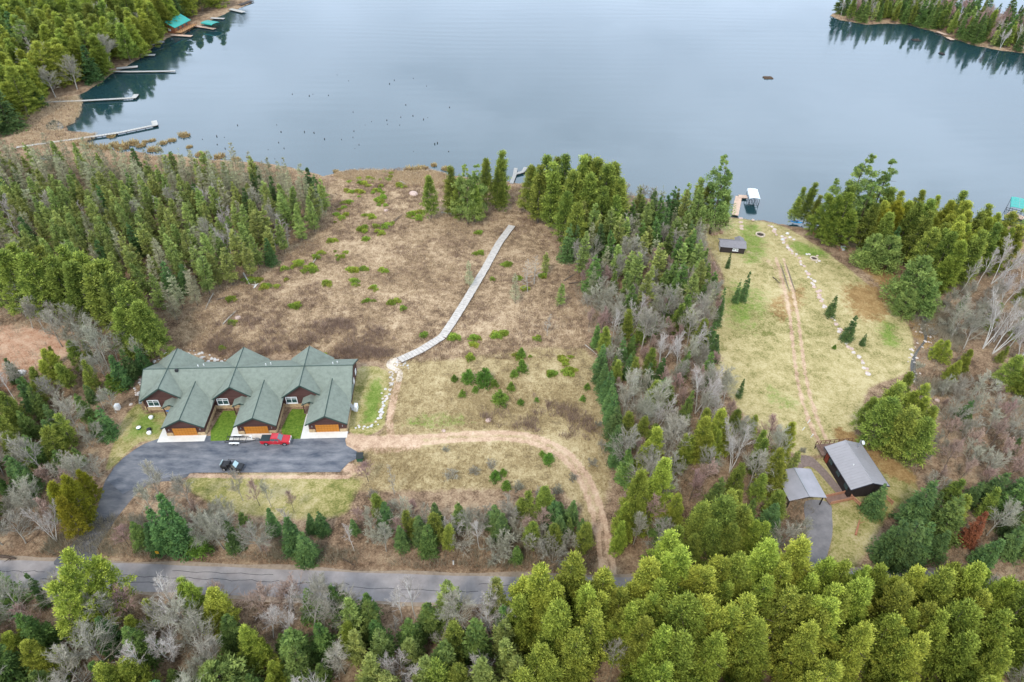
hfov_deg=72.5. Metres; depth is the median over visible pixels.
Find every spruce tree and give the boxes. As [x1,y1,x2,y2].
[0,89,30,136]
[2,455,38,488]
[3,358,25,385]
[4,11,16,42]
[8,457,45,498]
[10,165,25,193]
[15,378,33,414]
[17,216,39,247]
[23,73,50,108]
[23,572,52,608]
[40,419,57,448]
[42,403,60,425]
[80,45,109,86]
[82,384,100,405]
[94,239,112,269]
[94,405,121,444]
[94,616,123,662]
[96,185,108,213]
[108,355,134,393]
[119,349,138,380]
[124,170,138,199]
[126,222,146,258]
[128,147,146,177]
[129,357,141,375]
[133,345,152,375]
[143,522,160,558]
[145,506,184,558]
[155,492,203,562]
[159,260,182,301]
[173,0,183,14]
[177,264,196,295]
[191,182,207,213]
[223,521,247,556]
[241,188,249,220]
[250,173,261,202]
[255,165,262,193]
[263,238,280,268]
[265,508,281,538]
[268,176,277,203]
[279,516,305,558]
[292,531,325,570]
[303,167,314,197]
[304,513,316,535]
[311,174,326,202]
[313,511,331,539]
[349,519,360,537]
[376,500,394,536]
[392,525,411,555]
[408,515,424,548]
[430,502,443,523]
[483,504,501,533]
[489,513,511,546]
[540,500,567,530]
[551,515,567,543]
[556,223,575,264]
[559,501,564,514]
[562,500,578,527]
[573,224,580,257]
[576,518,584,532]
[590,343,608,373]
[590,355,604,384]
[591,223,606,262]
[593,363,608,395]
[595,370,617,406]
[600,382,621,413]
[601,391,622,425]
[602,405,626,440]
[604,425,623,456]
[606,436,624,469]
[613,337,628,365]
[621,354,632,381]
[641,362,654,389]
[650,188,657,216]
[653,356,666,382]
[658,207,671,244]
[662,195,674,226]
[664,186,679,226]
[681,220,695,246]
[704,333,721,364]
[705,322,716,348]
[712,300,723,328]
[715,288,726,312]
[724,253,731,268]
[730,279,741,304]
[735,378,744,398]
[739,271,750,303]
[754,502,782,539]
[823,295,837,319]
[838,315,857,343]
[856,483,887,523]
[859,333,866,346]
[865,519,908,574]
[878,518,927,576]
[885,226,900,257]
[889,478,939,529]
[907,521,936,566]
[925,530,951,567]
[926,492,943,521]
[953,400,974,420]
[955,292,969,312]
[956,411,972,430]
[958,480,984,512]
[966,538,1005,576]
[973,472,1011,501]
[993,511,1023,538]
[993,525,1023,566]
[1000,477,1023,506]
[1010,437,1021,455]
[1013,31,1023,52]
[1014,14,1023,40]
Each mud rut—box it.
[780,263,789,291]
[785,263,795,291]
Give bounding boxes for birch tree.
[0,192,10,223]
[0,371,14,399]
[19,499,61,541]
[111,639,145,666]
[144,595,183,662]
[153,569,179,618]
[191,184,214,205]
[210,224,234,253]
[217,205,231,225]
[256,605,286,638]
[260,583,299,630]
[275,506,289,521]
[291,671,326,681]
[341,523,353,549]
[377,649,421,681]
[384,584,408,621]
[390,615,399,635]
[397,573,422,620]
[429,619,449,642]
[442,514,463,533]
[468,651,497,674]
[469,520,483,546]
[471,590,492,619]
[480,579,513,633]
[609,307,622,333]
[629,298,652,334]
[636,294,648,313]
[651,394,678,425]
[655,330,686,362]
[671,336,683,367]
[690,324,711,346]
[691,365,724,413]
[708,378,723,403]
[710,393,726,421]
[724,414,758,472]
[962,257,983,289]
[977,246,1001,285]
[982,287,1023,348]
[986,272,1017,303]
[991,233,1023,283]
[992,307,1023,353]
[993,322,1005,341]
[997,268,1023,306]
[998,19,1011,30]
[1000,28,1011,47]
[1008,320,1023,348]
[1016,331,1023,355]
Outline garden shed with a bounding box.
[718,236,746,253]
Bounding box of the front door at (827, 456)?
[824,453,829,463]
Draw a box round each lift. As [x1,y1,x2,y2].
[201,20,219,27]
[746,188,760,204]
[1006,197,1023,221]
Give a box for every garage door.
[172,428,197,435]
[244,426,268,433]
[315,424,339,431]
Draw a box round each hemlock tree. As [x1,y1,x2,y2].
[0,0,12,28]
[0,24,27,57]
[0,35,18,60]
[0,51,15,70]
[0,65,44,119]
[0,90,22,116]
[0,626,24,661]
[4,0,31,12]
[4,59,49,99]
[9,6,26,25]
[9,14,31,49]
[15,49,35,70]
[17,638,59,675]
[19,0,39,7]
[19,58,49,99]
[24,39,82,88]
[26,17,55,50]
[28,0,39,5]
[29,45,57,80]
[33,8,46,20]
[36,0,63,16]
[37,23,52,69]
[42,4,55,19]
[42,546,141,644]
[44,8,66,20]
[47,27,80,73]
[49,38,85,80]
[50,11,64,26]
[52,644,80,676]
[54,16,74,28]
[56,0,78,17]
[61,22,91,54]
[65,18,88,47]
[68,35,90,74]
[80,0,95,7]
[85,23,119,59]
[86,35,115,75]
[91,655,164,681]
[99,16,117,54]
[122,18,150,58]
[123,10,144,40]
[123,614,148,636]
[127,8,159,43]
[130,16,160,49]
[134,0,163,28]
[138,3,166,39]
[140,597,163,629]
[146,2,167,33]
[151,0,176,30]
[161,0,179,19]
[175,576,206,632]
[177,0,199,16]
[202,586,242,640]
[205,0,229,7]
[236,623,279,677]
[264,659,287,681]
[339,620,354,659]
[504,561,552,636]
[505,592,533,662]
[507,640,565,681]
[529,580,569,647]
[530,596,576,651]
[548,626,597,681]
[550,550,594,622]
[568,581,603,643]
[569,589,611,681]
[590,601,640,667]
[591,565,617,615]
[604,583,629,660]
[607,520,627,557]
[610,500,633,543]
[614,467,652,538]
[616,615,656,681]
[619,554,663,606]
[619,622,676,681]
[622,577,676,644]
[628,657,675,681]
[633,425,665,474]
[638,528,695,601]
[644,456,675,524]
[654,589,710,681]
[660,492,683,528]
[670,432,695,473]
[671,553,723,597]
[681,629,730,681]
[688,592,727,650]
[691,415,717,467]
[696,591,773,678]
[703,425,722,464]
[710,407,732,457]
[711,579,734,610]
[712,555,735,606]
[715,550,751,618]
[720,614,772,681]
[728,573,776,639]
[737,514,771,557]
[742,535,780,592]
[751,447,788,497]
[753,582,837,674]
[766,618,821,681]
[769,582,848,655]
[770,421,796,463]
[770,559,793,591]
[776,533,814,597]
[792,570,830,646]
[792,655,844,681]
[804,191,859,251]
[810,555,841,594]
[819,558,853,588]
[822,619,875,681]
[823,588,853,649]
[836,574,873,642]
[840,564,875,630]
[845,562,890,610]
[855,578,939,659]
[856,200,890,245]
[860,609,915,681]
[861,615,932,681]
[877,563,928,606]
[889,190,905,226]
[896,199,922,235]
[900,382,931,418]
[901,606,950,681]
[910,566,958,636]
[913,189,926,205]
[922,596,986,681]
[928,339,952,364]
[929,560,964,607]
[932,199,939,227]
[933,239,968,293]
[935,194,941,212]
[936,199,956,222]
[938,199,974,228]
[939,645,1014,681]
[940,360,962,382]
[942,221,966,259]
[948,607,1016,665]
[949,560,987,606]
[951,214,966,226]
[953,588,1011,660]
[955,223,977,258]
[958,348,973,372]
[962,209,974,238]
[966,674,1003,681]
[967,226,989,275]
[976,568,991,590]
[982,575,1017,613]
[983,216,993,231]
[984,226,1015,276]
[984,574,1023,661]
[985,212,1001,225]
[986,210,1023,271]
[1001,625,1023,680]
[1003,367,1023,397]
[1013,581,1023,619]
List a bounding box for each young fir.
[102,372,127,395]
[185,536,214,561]
[451,374,457,382]
[457,389,466,397]
[460,369,474,385]
[471,386,478,393]
[474,367,492,389]
[489,469,501,484]
[490,379,498,387]
[490,389,508,407]
[500,468,506,477]
[500,480,511,490]
[506,381,515,393]
[509,369,519,378]
[515,359,528,374]
[516,399,523,405]
[517,347,525,358]
[579,395,585,401]
[583,382,590,390]
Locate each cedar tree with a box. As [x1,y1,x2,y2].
[0,5,9,26]
[0,62,25,105]
[0,248,50,315]
[0,273,19,309]
[0,391,32,431]
[0,401,17,416]
[0,414,25,442]
[0,431,30,469]
[2,38,19,65]
[5,242,39,290]
[8,0,30,20]
[11,249,63,318]
[25,12,42,44]
[28,366,45,393]
[29,384,51,403]
[30,243,53,302]
[37,348,72,389]
[38,424,71,463]
[39,21,58,40]
[42,254,82,319]
[45,0,65,15]
[46,484,78,522]
[50,412,81,448]
[53,243,89,300]
[53,363,78,388]
[58,13,65,22]
[60,259,98,326]
[65,0,85,20]
[65,340,85,371]
[67,14,79,21]
[71,20,114,68]
[72,249,95,302]
[77,12,84,22]
[78,262,117,332]
[80,359,101,390]
[81,2,99,23]
[81,19,96,30]
[81,339,93,358]
[87,13,100,32]
[91,257,142,324]
[93,4,99,16]
[94,268,157,331]
[97,0,120,21]
[103,12,121,52]
[104,0,115,12]
[105,7,116,23]
[109,305,135,359]
[111,283,159,361]
[114,5,124,23]
[114,22,139,61]
[118,0,136,16]
[122,280,165,328]
[128,299,177,360]
[129,300,158,353]
[193,0,210,10]
[368,492,383,521]
[401,509,415,540]
[419,174,439,218]
[423,656,451,681]
[427,511,444,547]
[441,165,458,214]
[441,523,455,551]
[441,620,468,662]
[443,662,471,681]
[448,178,466,219]
[464,183,485,222]
[478,157,494,209]
[491,149,510,205]
[492,169,508,211]
[513,489,536,521]
[516,164,536,212]
[519,521,541,550]
[523,153,555,211]
[527,163,548,222]
[532,485,554,518]
[538,160,563,227]
[543,523,564,550]
[546,152,573,223]
[550,156,562,170]
[551,190,577,243]
[554,168,583,226]
[560,200,588,251]
[573,521,594,555]
[576,153,593,200]
[576,154,590,192]
[576,171,599,219]
[583,156,605,204]
[587,159,617,219]
[590,185,611,227]
[595,326,611,354]
[604,195,623,240]
[608,177,630,218]
[609,160,627,195]
[610,359,623,387]
[620,309,633,343]
[621,410,634,440]
[628,356,640,386]
[632,416,649,449]
[634,315,646,346]
[641,347,657,374]
[643,423,658,443]
[646,379,662,408]
[661,384,677,412]
[669,303,688,337]
[671,523,684,546]
[682,499,712,541]
[683,532,702,565]
[684,309,698,339]
[688,177,705,222]
[688,317,709,355]
[694,518,726,564]
[695,407,712,430]
[697,493,741,559]
[703,182,715,226]
[713,197,729,228]
[713,522,741,557]
[717,487,739,507]
[722,503,753,551]
[725,462,747,493]
[728,407,742,435]
[736,489,743,504]
[743,414,758,439]
[745,473,768,504]
[746,437,769,474]
[752,429,769,456]
[759,489,789,521]
[785,186,806,222]
[797,182,819,223]
[802,194,822,229]
[833,185,856,236]
[846,0,856,19]
[849,395,877,429]
[850,201,880,248]
[852,192,876,232]
[855,394,903,450]
[869,211,895,249]
[873,403,921,459]
[874,379,907,426]
[877,185,897,211]
[881,0,888,19]
[884,1,892,16]
[890,415,939,467]
[891,2,901,21]
[891,202,925,246]
[900,209,936,262]
[901,198,937,245]
[901,371,914,399]
[904,226,941,263]
[908,1,918,24]
[913,403,939,442]
[922,222,951,252]
[923,227,949,268]
[924,230,958,279]
[936,3,952,30]
[937,478,966,504]
[940,492,973,523]
[947,13,959,34]
[953,190,968,210]
[955,229,990,285]
[959,242,988,284]
[967,210,988,236]
[972,487,1001,519]
[977,203,995,219]
[979,221,1003,273]
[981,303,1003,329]
[986,10,998,33]
[990,354,1023,392]
[993,346,1009,362]
[1002,22,1017,47]
[1007,317,1023,340]
[1011,26,1021,44]
[1012,288,1023,303]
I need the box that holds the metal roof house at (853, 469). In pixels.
[814,438,889,496]
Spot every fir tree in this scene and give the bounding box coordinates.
[0,478,17,497]
[0,502,6,514]
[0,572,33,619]
[0,643,29,681]
[12,612,68,651]
[16,411,42,438]
[20,376,30,401]
[21,434,52,473]
[26,386,54,420]
[27,668,70,681]
[51,449,73,477]
[71,447,89,465]
[71,617,98,647]
[73,393,99,425]
[87,416,101,437]
[87,660,105,681]
[120,625,166,672]
[129,521,149,553]
[166,668,189,681]
[216,613,241,657]
[235,512,254,534]
[244,673,263,681]
[274,633,282,657]
[278,626,316,681]
[281,645,314,681]
[300,587,328,628]
[309,622,339,668]
[312,662,334,681]
[326,583,360,630]
[358,592,384,620]
[359,598,383,647]
[366,619,397,652]
[394,617,427,656]
[415,601,447,644]
[416,523,440,561]
[430,639,458,673]
[449,502,471,532]
[457,617,495,669]
[492,605,509,633]
[508,545,523,567]
[565,517,575,534]
[577,255,602,294]
[590,323,601,349]
[600,230,615,270]
[608,271,618,294]
[610,356,617,381]
[613,449,634,490]
[617,283,638,327]
[627,199,637,232]
[627,335,636,356]
[633,197,645,220]
[634,220,645,253]
[645,517,667,547]
[647,218,661,255]
[647,314,658,338]
[651,196,665,226]
[654,269,669,296]
[660,293,675,327]
[662,228,673,265]
[662,260,678,288]
[665,274,679,301]
[669,236,682,268]
[671,261,688,296]
[671,351,690,387]
[673,207,693,241]
[676,230,696,269]
[676,294,691,324]
[677,390,694,425]
[694,282,706,304]
[695,352,714,387]
[702,476,725,507]
[703,248,708,265]
[704,263,710,286]
[704,271,718,295]
[747,498,756,516]
[832,0,844,13]
[838,0,848,15]
[853,3,863,20]
[855,0,865,13]
[856,0,871,22]
[875,3,883,21]
[898,0,907,18]
[898,4,909,24]
[911,0,928,27]
[921,1,932,26]
[921,7,936,29]
[922,493,968,548]
[930,11,940,29]
[932,4,942,26]
[941,0,947,17]
[954,14,967,37]
[957,5,969,27]
[958,16,978,42]
[969,0,975,17]
[969,13,987,44]
[977,23,986,42]
[982,18,991,40]
[988,23,1001,41]
[988,484,1023,519]
[992,24,1007,46]
[996,14,1018,45]
[1002,0,1014,25]
[1006,2,1017,20]
[1007,9,1016,28]
[1016,5,1023,20]
[1016,542,1023,563]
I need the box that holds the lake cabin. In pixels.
[162,14,196,33]
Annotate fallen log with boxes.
[0,554,15,560]
[855,520,864,534]
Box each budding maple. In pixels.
[2,602,41,629]
[32,464,51,481]
[32,497,56,529]
[50,466,73,484]
[101,582,138,616]
[110,523,129,545]
[184,498,200,512]
[187,517,196,527]
[203,577,238,601]
[236,580,287,625]
[237,521,254,539]
[245,478,260,505]
[256,539,273,555]
[273,570,307,611]
[284,490,297,510]
[348,506,363,521]
[354,457,373,481]
[385,516,404,531]
[408,498,419,513]
[519,513,531,526]
[533,506,554,524]
[580,268,586,282]
[585,258,591,277]
[587,307,594,326]
[597,309,611,332]
[600,306,611,321]
[602,264,611,282]
[615,377,624,391]
[635,436,645,451]
[640,294,651,315]
[640,345,649,361]
[646,492,667,518]
[649,333,657,346]
[659,366,673,378]
[662,317,674,341]
[664,255,673,277]
[665,334,675,357]
[671,372,686,396]
[674,323,684,339]
[675,386,694,405]
[688,467,705,500]
[692,365,708,384]
[698,457,719,485]
[710,351,722,363]
[711,262,719,279]
[712,297,721,313]
[724,398,738,415]
[756,413,780,439]
[937,464,950,480]
[940,397,951,410]
[941,439,967,465]
[942,416,963,436]
[949,438,966,452]
[960,455,979,478]
[967,427,985,452]
[978,466,1000,483]
[989,418,1011,445]
[993,15,1005,27]
[996,384,1008,399]
[997,399,1020,420]
[998,436,1016,463]
[1001,453,1023,475]
[1002,7,1010,19]
[1009,443,1023,460]
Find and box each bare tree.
[0,448,7,475]
[0,505,42,543]
[0,571,33,628]
[1,359,29,382]
[2,433,47,475]
[3,475,43,509]
[9,488,41,524]
[10,23,33,48]
[18,295,40,327]
[18,300,45,331]
[27,564,69,621]
[30,375,63,401]
[35,309,66,346]
[35,662,93,681]
[36,66,61,97]
[39,190,51,209]
[39,642,90,681]
[42,301,62,328]
[48,399,86,431]
[52,453,88,480]
[53,315,79,341]
[54,55,82,88]
[55,302,90,335]
[60,610,141,664]
[61,313,115,361]
[78,354,93,372]
[79,587,123,631]
[80,321,110,369]
[85,350,109,375]
[94,386,116,412]
[96,33,114,68]
[101,35,119,49]
[102,331,123,361]
[127,334,147,357]
[129,199,138,216]
[129,483,157,513]
[135,596,173,641]
[138,459,165,499]
[154,594,203,650]
[160,496,177,509]
[162,186,178,206]
[165,472,191,508]
[172,608,218,655]
[172,662,218,681]
[181,645,212,681]
[186,505,224,549]
[187,634,224,672]
[193,217,209,238]
[198,508,234,546]
[208,494,235,529]
[220,466,243,499]
[228,519,277,552]
[247,185,262,210]
[258,479,273,506]
[264,204,282,227]
[290,568,339,629]
[303,580,361,632]
[321,637,352,679]
[374,521,395,551]
[435,583,478,629]
[455,507,478,535]
[560,528,578,550]
[572,240,583,270]
[588,235,604,264]
[600,637,629,669]
[605,284,615,300]
[606,424,651,460]
[611,300,626,331]
[614,254,626,279]
[616,366,644,412]
[618,388,637,418]
[620,235,633,253]
[621,452,660,481]
[623,234,647,258]
[624,213,639,237]
[626,184,632,204]
[629,248,649,273]
[631,511,648,544]
[633,390,666,424]
[634,184,650,199]
[636,306,656,348]
[636,445,664,476]
[639,515,676,548]
[641,278,659,302]
[643,189,657,202]
[644,311,669,344]
[648,267,658,284]
[648,283,684,318]
[651,376,674,420]
[653,411,693,456]
[657,221,671,241]
[659,426,676,453]
[661,418,675,447]
[662,474,681,496]
[664,450,689,475]
[665,293,679,315]
[670,227,683,251]
[674,359,690,385]
[677,304,703,344]
[682,334,701,359]
[689,363,726,394]
[691,291,719,319]
[692,389,716,424]
[693,222,707,241]
[696,231,709,256]
[697,444,726,472]
[704,291,714,306]
[710,280,724,304]
[722,366,740,405]
[728,415,758,452]
[741,448,778,490]
[768,518,802,548]
[769,424,789,456]
[792,516,813,539]
[940,291,975,324]
[943,287,960,311]
[948,303,971,335]
[958,308,994,348]
[961,278,979,298]
[966,297,990,322]
[970,300,996,334]
[982,573,1000,588]
[983,278,1009,313]
[985,408,1005,433]
[986,496,1022,535]
[989,392,1006,408]
[1005,653,1023,681]
[1008,296,1023,325]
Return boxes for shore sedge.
[12,95,447,191]
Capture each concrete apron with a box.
[157,428,205,441]
[229,427,271,439]
[301,415,347,438]
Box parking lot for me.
[107,433,356,493]
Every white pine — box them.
[0,12,9,32]
[10,15,37,53]
[25,0,36,10]
[171,0,190,11]
[449,164,483,223]
[469,164,488,214]
[691,154,737,233]
[709,181,733,225]
[807,178,843,223]
[828,153,883,224]
[847,182,878,233]
[853,159,898,211]
[1014,209,1023,240]
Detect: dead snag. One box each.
[5,213,19,235]
[215,198,229,220]
[274,213,290,240]
[387,465,396,494]
[522,260,533,291]
[531,255,539,283]
[544,314,551,332]
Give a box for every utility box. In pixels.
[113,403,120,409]
[353,403,357,411]
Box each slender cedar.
[0,152,9,172]
[0,179,18,208]
[0,192,10,217]
[0,211,15,233]
[0,220,16,242]
[6,192,26,225]
[7,159,20,179]
[8,177,26,200]
[8,230,24,250]
[13,185,32,212]
[15,196,34,225]
[19,224,38,246]
[20,156,33,179]
[20,231,38,261]
[22,142,36,164]
[26,177,42,201]
[29,160,38,185]
[32,197,47,227]
[33,212,49,239]
[33,220,53,249]
[34,168,55,199]
[34,181,51,208]
[38,202,52,227]
[39,238,56,257]
[42,207,60,241]
[46,186,65,220]
[47,174,56,194]
[48,219,62,248]
[49,141,68,167]
[49,174,61,202]
[51,210,69,240]
[56,186,70,208]
[58,180,74,202]
[58,208,66,228]
[59,190,77,223]
[59,227,69,245]
[63,206,84,230]
[64,239,77,254]
[65,212,87,246]
[66,175,79,204]
[66,222,91,261]
[68,168,80,184]
[70,200,85,229]
[71,142,88,167]
[74,149,87,176]
[74,180,86,207]
[76,211,93,243]
[83,195,99,230]
[84,189,106,216]
[86,196,107,232]
[86,230,102,259]
[89,176,103,204]
[93,153,110,182]
[93,216,112,251]
[95,171,117,201]
[97,216,113,245]
[101,185,114,211]
[103,239,121,266]
[104,209,121,239]
[104,234,120,260]
[107,252,126,280]
[108,171,119,196]
[108,190,122,220]
[109,203,121,231]
[114,201,135,235]
[114,206,140,240]
[117,231,131,270]
[118,180,137,210]
[119,198,136,226]
[120,188,136,217]
[122,245,148,283]
[127,175,137,197]
[128,243,146,273]
[129,263,151,295]
[133,211,149,245]
[134,222,153,256]
[136,174,151,206]
[137,207,152,228]
[140,180,155,219]
[142,160,157,182]
[145,173,166,203]
[145,211,159,240]
[145,222,159,245]
[147,255,163,285]
[148,273,165,309]
[150,234,161,256]
[153,197,163,226]
[154,165,166,192]
[156,197,167,229]
[157,224,171,254]
[161,154,175,184]
[161,174,176,209]
[161,207,181,240]
[163,233,188,272]
[166,231,179,255]
[167,151,178,176]
[167,207,184,234]
[168,198,181,227]
[170,223,185,251]
[172,251,190,280]
[175,174,194,208]
[175,185,190,216]
[180,230,201,266]
[181,202,196,233]
[185,181,192,203]
[186,229,202,255]
[187,201,198,233]
[188,244,204,280]
[190,190,199,215]
[192,158,208,187]
[193,188,210,215]
[195,168,206,191]
[195,251,214,293]
[196,214,209,237]
[198,150,209,176]
[198,200,211,225]
[198,232,219,270]
[202,202,214,234]
[206,252,222,286]
[208,163,220,188]
[208,186,227,220]
[208,225,221,249]
[213,217,226,243]
[215,236,230,267]
[217,177,228,207]
[217,247,238,283]
[221,162,230,183]
[222,216,238,248]
[228,229,249,269]
[229,181,245,208]
[229,196,241,221]
[230,204,240,235]
[236,222,255,257]
[238,204,254,237]
[241,241,256,275]
[245,183,256,208]
[247,156,259,184]
[247,199,252,221]
[248,210,265,249]
[248,234,264,267]
[249,202,262,232]
[253,209,264,236]
[257,180,271,208]
[258,206,275,241]
[259,225,275,252]
[262,184,276,216]
[274,195,284,223]
[275,219,288,251]
[276,183,289,206]
[276,190,294,229]
[286,186,300,216]
[292,203,301,225]
[292,210,306,238]
[301,195,319,231]
[307,184,322,220]
[317,178,330,212]
[335,595,365,640]
[342,627,365,669]
[354,651,382,681]
[367,627,395,670]
[377,669,400,681]
[398,636,424,672]
[410,654,434,681]
[433,578,463,626]
[465,656,501,681]
[482,576,506,620]
[490,617,519,660]
[492,637,522,677]
[501,654,525,681]
[541,252,550,272]
[555,283,565,305]
[574,231,594,275]
[582,201,590,237]
[584,203,602,237]
[590,214,603,248]
[602,207,616,244]
[609,244,624,277]
[611,215,626,250]
[619,271,631,301]
[621,216,631,249]
[621,250,634,284]
[625,252,645,291]
[633,273,655,314]
[634,188,646,210]
[634,201,653,230]
[638,231,650,260]
[642,226,652,256]
[643,199,654,226]
[644,265,656,288]
[647,242,667,285]
[668,216,683,252]
[669,242,687,270]
[672,188,681,212]
[676,189,692,222]
[678,183,692,216]
[679,213,691,236]
[681,273,700,303]
[687,239,707,273]
[690,187,705,226]
[694,257,701,273]
[695,206,706,236]
[695,259,709,292]
[786,450,800,468]
[870,1,879,20]
[891,0,901,17]
[948,9,959,31]
[967,6,976,23]
[990,27,999,44]
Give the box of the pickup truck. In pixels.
[260,433,291,445]
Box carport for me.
[782,467,826,507]
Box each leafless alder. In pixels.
[0,486,20,516]
[43,449,88,479]
[49,391,76,417]
[75,421,105,448]
[81,453,105,478]
[127,512,148,527]
[168,502,194,524]
[193,502,216,525]
[362,505,382,529]
[363,519,382,544]
[387,494,413,524]
[406,502,430,526]
[447,526,474,556]
[470,513,491,538]
[473,503,491,527]
[479,537,510,566]
[493,526,516,562]
[496,489,524,522]
[506,510,519,530]
[506,516,527,543]
[520,522,551,555]
[532,532,569,568]
[580,291,596,306]
[588,284,609,304]
[593,291,612,313]
[596,276,618,297]
[597,299,617,321]
[598,259,614,279]
[601,302,615,317]
[605,343,623,365]
[608,324,625,350]
[609,245,629,268]
[611,289,628,309]
[632,367,653,397]
[632,400,655,422]
[633,244,647,264]
[633,283,639,294]
[651,282,671,303]
[656,403,679,419]
[662,366,676,382]
[662,410,686,438]
[666,262,687,274]
[678,266,694,279]
[678,427,694,436]
[680,293,698,307]
[682,300,699,320]
[687,317,716,342]
[691,344,710,367]
[696,339,712,362]
[699,279,717,298]
[708,368,730,393]
[708,388,724,410]
[917,385,936,400]
[926,469,952,493]
[932,430,951,452]
[937,374,959,396]
[938,395,975,427]
[948,383,971,402]
[954,373,974,393]
[954,413,986,440]
[960,437,993,463]
[962,387,989,413]
[969,368,1004,398]
[981,446,1017,477]
[996,410,1023,441]
[1009,396,1023,413]
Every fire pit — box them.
[755,232,764,236]
[810,256,818,260]
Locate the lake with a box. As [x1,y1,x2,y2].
[67,0,1023,227]
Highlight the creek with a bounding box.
[910,320,926,380]
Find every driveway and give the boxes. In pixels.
[54,442,189,565]
[804,500,832,565]
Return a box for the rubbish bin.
[356,452,363,461]
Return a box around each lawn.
[211,411,236,440]
[281,409,305,438]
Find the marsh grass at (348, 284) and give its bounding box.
[169,168,585,363]
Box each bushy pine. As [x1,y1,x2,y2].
[192,649,264,681]
[849,233,885,270]
[864,234,904,275]
[879,254,938,310]
[884,288,918,321]
[906,277,944,320]
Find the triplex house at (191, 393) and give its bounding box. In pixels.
[138,345,357,435]
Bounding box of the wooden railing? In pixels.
[850,494,861,504]
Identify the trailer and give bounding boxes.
[224,434,259,445]
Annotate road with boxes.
[0,560,1017,603]
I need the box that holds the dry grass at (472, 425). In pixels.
[346,348,610,521]
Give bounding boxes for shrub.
[246,277,255,283]
[291,303,301,309]
[321,279,331,284]
[326,237,334,243]
[348,266,358,272]
[362,236,370,241]
[367,488,376,497]
[386,299,393,304]
[387,499,400,510]
[392,297,401,303]
[444,469,458,480]
[449,332,461,340]
[465,352,475,358]
[467,333,479,339]
[467,465,479,474]
[469,342,478,347]
[487,458,496,469]
[490,332,500,338]
[503,261,512,266]
[512,480,523,491]
[542,452,554,467]
[547,369,557,377]
[552,483,562,494]
[557,356,566,362]
[563,368,574,376]
[568,471,578,482]
[587,457,597,466]
[915,361,924,368]
[925,328,937,337]
[937,318,948,326]
[947,327,957,336]
[973,439,990,452]
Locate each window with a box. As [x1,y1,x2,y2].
[146,400,160,406]
[216,398,229,404]
[285,397,297,403]
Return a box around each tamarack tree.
[0,140,22,174]
[0,161,10,176]
[0,166,10,199]
[0,225,9,248]
[1,140,16,164]
[7,233,26,251]
[10,143,26,172]
[10,166,33,200]
[10,205,24,230]
[17,162,33,193]
[19,210,37,233]
[21,182,41,213]
[27,145,53,174]
[31,143,51,174]
[31,155,49,185]
[37,162,50,185]
[41,132,63,170]
[43,149,58,179]
[52,158,70,190]
[53,152,68,181]
[57,154,72,184]
[58,140,77,172]
[76,156,88,186]
[79,143,95,171]
[80,136,106,171]
[81,162,97,192]
[81,211,93,239]
[83,223,94,244]
[84,162,102,193]
[88,244,99,259]
[91,141,110,174]
[91,191,109,225]
[94,160,113,189]
[99,150,119,183]
[108,144,123,177]
[108,221,122,251]
[112,229,125,264]
[117,147,135,178]
[117,160,132,184]
[129,157,143,188]
[129,171,141,202]
[130,154,142,176]
[131,196,151,225]
[137,167,148,185]
[138,185,147,210]
[142,149,154,175]
[146,255,163,291]
[151,238,172,278]
[152,237,168,267]
[155,142,170,174]
[160,281,182,319]
[162,155,181,193]
[167,271,187,307]
[168,167,182,197]
[174,191,193,228]
[177,148,193,181]
[178,154,196,185]
[178,166,193,193]
[182,265,199,296]
[185,273,201,305]
[186,150,195,176]
[188,149,205,179]
[188,224,199,243]
[194,165,209,204]
[195,231,208,255]
[204,161,216,192]
[205,151,222,179]
[205,190,213,215]
[208,166,225,205]
[210,163,222,194]
[211,233,219,264]
[217,180,231,213]
[220,162,235,196]
[222,176,232,201]
[223,157,240,187]
[226,143,243,180]
[229,164,244,198]
[235,201,247,223]
[238,158,254,189]
[239,172,255,199]
[245,151,252,178]
[256,165,267,199]
[259,162,275,190]
[265,157,275,185]
[266,197,274,225]
[274,161,285,189]
[274,167,289,196]
[277,157,292,195]
[284,172,298,199]
[295,163,307,198]
[295,180,306,211]
[311,188,326,220]
[463,260,473,284]
[508,273,521,302]
[586,222,595,257]
[587,267,598,295]
[600,246,610,272]
[623,240,631,265]
[627,213,641,239]
[629,185,641,209]
[647,234,658,264]
[649,294,658,312]
[657,186,665,213]
[669,207,677,228]
[670,223,688,248]
[674,282,683,310]
[682,271,694,301]
[695,218,701,240]
[696,226,709,256]
[701,289,716,323]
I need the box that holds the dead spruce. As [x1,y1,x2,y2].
[955,511,988,550]
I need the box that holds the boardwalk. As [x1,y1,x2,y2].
[397,225,514,362]
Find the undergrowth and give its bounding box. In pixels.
[0,168,1023,681]
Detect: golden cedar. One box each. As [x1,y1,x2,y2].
[45,474,98,530]
[54,495,93,539]
[74,469,104,503]
[866,199,905,241]
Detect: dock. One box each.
[16,125,157,147]
[47,97,133,102]
[114,70,175,72]
[116,65,137,69]
[170,34,192,36]
[194,25,215,29]
[228,8,245,12]
[237,0,252,5]
[510,168,517,183]
[515,167,526,174]
[731,195,747,215]
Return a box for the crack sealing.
[0,570,515,591]
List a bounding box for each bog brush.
[201,314,601,439]
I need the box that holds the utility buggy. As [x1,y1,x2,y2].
[220,459,244,472]
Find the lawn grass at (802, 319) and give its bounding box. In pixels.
[707,219,907,454]
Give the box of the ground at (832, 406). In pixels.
[0,0,1023,681]
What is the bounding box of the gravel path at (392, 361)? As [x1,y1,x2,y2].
[386,358,402,381]
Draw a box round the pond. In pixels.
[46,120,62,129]
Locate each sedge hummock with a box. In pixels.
[80,142,95,149]
[93,143,112,151]
[112,140,128,150]
[127,138,139,145]
[135,142,145,147]
[146,144,161,151]
[160,139,167,144]
[167,137,176,141]
[177,131,189,137]
[194,151,205,156]
[213,152,225,158]
[404,164,416,171]
[413,164,423,170]

